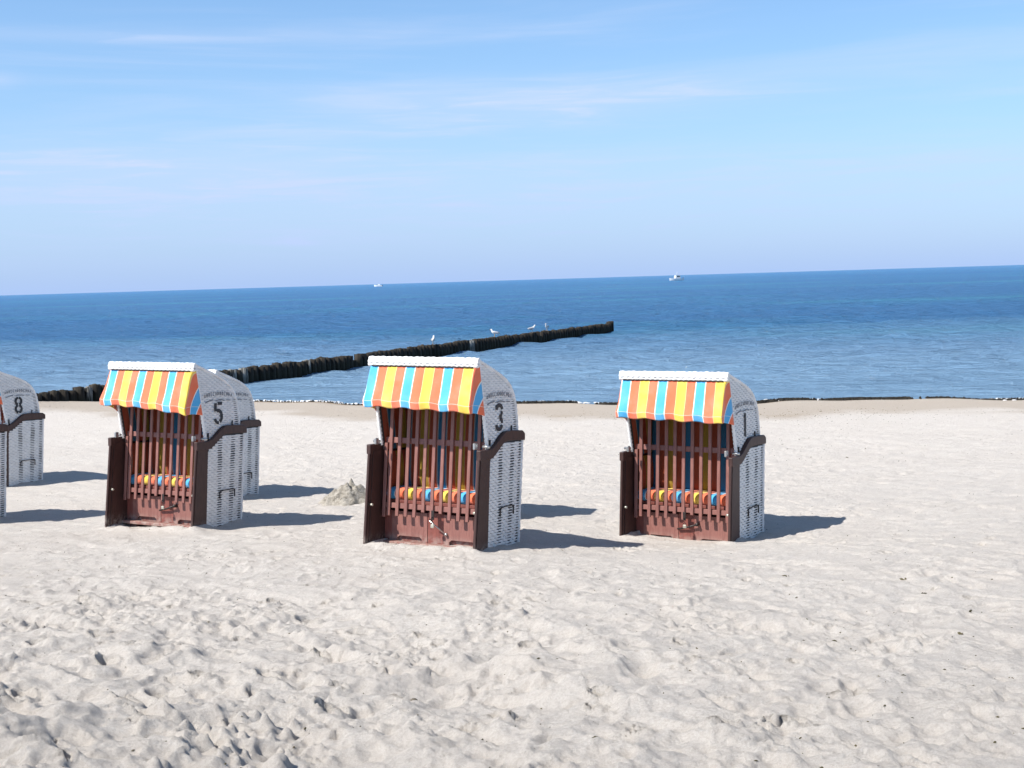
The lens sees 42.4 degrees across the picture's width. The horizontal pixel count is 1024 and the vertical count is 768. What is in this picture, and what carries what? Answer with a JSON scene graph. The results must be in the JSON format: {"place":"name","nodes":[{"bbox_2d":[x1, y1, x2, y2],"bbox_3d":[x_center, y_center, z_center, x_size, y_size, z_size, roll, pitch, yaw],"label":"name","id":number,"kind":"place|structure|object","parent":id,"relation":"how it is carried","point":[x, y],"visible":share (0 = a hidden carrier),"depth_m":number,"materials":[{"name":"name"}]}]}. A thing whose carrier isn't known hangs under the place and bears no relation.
{"place":"outdoors","nodes":[
{"label":"outdoors","id":0,"kind":"place"},
{"bbox_2d":[0,398,1023,767],"bbox_3d":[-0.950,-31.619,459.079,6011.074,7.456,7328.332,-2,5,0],"label":"sand beach","id":1,"kind":"structure","parent":0,"point":[122,636],"depth_m":8.44,"materials":[{"name":"beige sand"}]},
{"bbox_2d":[0,415,8,516],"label":"beach chair","id":2,"kind":"object","parent":1,"relation":"on","point":[4,428],"visible":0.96,"depth_m":14.50,"materials":[{"name":"wicker"}]},
{"bbox_2d":[0,371,44,486],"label":"beach chair","id":3,"kind":"object","parent":1,"relation":"on","point":[22,417],"visible":0.9,"depth_m":18.15,"materials":[{"name":"wicker"}]},
{"bbox_2d":[100,361,246,527],"bbox_3d":[-3.422,0.654,13.323,1.186,1.766,0.897,1,2,28],"label":"beach chair","id":4,"kind":"object","parent":1,"relation":"on","point":[176,455],"visible":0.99,"depth_m":13.19,"materials":[{"name":"wood"}]},
{"bbox_2d":[207,369,260,495],"bbox_3d":[-3.813,0.688,16.173,1.186,1.766,0.902,1,3,30],"label":"beach chair","id":5,"kind":"object","parent":1,"relation":"on","point":[250,421],"visible":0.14,"depth_m":16.10,"materials":[{"name":"wicker"}]},
{"bbox_2d":[36,321,613,400],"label":"wooden groyne","id":6,"kind":"object","parent":1,"relation":"on","point":[253,373],"visible":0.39,"depth_m":45.22,"materials":[{"name":"black wood"}]},
{"bbox_2d":[317,478,365,505],"bbox_3d":[-1.880,1.260,15.176,0.892,0.339,0.696,0,5,24],"label":"sand heap","id":7,"kind":"object","parent":1,"relation":"on","point":[350,493],"visible":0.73,"depth_m":15.07,"materials":[{"name":"beige sand"}]},
{"bbox_2d":[362,356,524,550],"bbox_3d":[-0.609,0.641,11.473,1.186,1.766,0.886,2,2,30],"label":"beach chair","id":8,"kind":"object","parent":1,"relation":"on","point":[444,459],"visible":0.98,"depth_m":11.34,"materials":[{"name":"brown wood"}]},
{"bbox_2d":[0,405,1023,767],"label":"beach debris","id":9,"kind":"object","parent":1,"relation":"on","point":[618,589],"visible":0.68,"depth_m":9.18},
{"bbox_2d":[255,396,1023,404],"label":"seaweed line","id":10,"kind":"object","parent":1,"relation":"on","point":[768,400],"visible":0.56,"depth_m":28.57,"materials":[{"name":"brown plant"}]},
{"bbox_2d":[616,370,765,541],"bbox_3d":[1.671,0.738,12.402,1.186,1.766,0.885,1,5,34],"label":"beach chair","id":11,"kind":"object","parent":1,"relation":"on","point":[692,460],"visible":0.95,"depth_m":12.26,"materials":[{"name":"wood"}]},
{"bbox_2d":[0,265,1023,404],"bbox_3d":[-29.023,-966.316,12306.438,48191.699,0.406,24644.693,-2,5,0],"label":"sea","id":12,"kind":"structure","parent":0,"point":[917,333],"depth_m":74.63,"materials":[{"name":"liquid"}]},
{"bbox_2d":[253,398,1014,403],"bbox_3d":[2.194,0.354,30.512,28.826,0.074,2.571,-1,5,14],"label":"foam","id":13,"kind":"object","parent":12,"relation":"on","point":[362,403],"visible":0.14,"depth_m":32.23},
{"bbox_2d":[669,275,683,280],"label":"cabin boat","id":14,"kind":"object","parent":12,"relation":"on","point":[677,277],"visible":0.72,"depth_m":697.04,"materials":[{"name":"white paint"}]},
{"bbox_2d":[0,0,1023,294],"label":"sky","id":15,"kind":"structure","parent":0,"point":[146,145],"materials":[{"name":"blue"}]}
]}

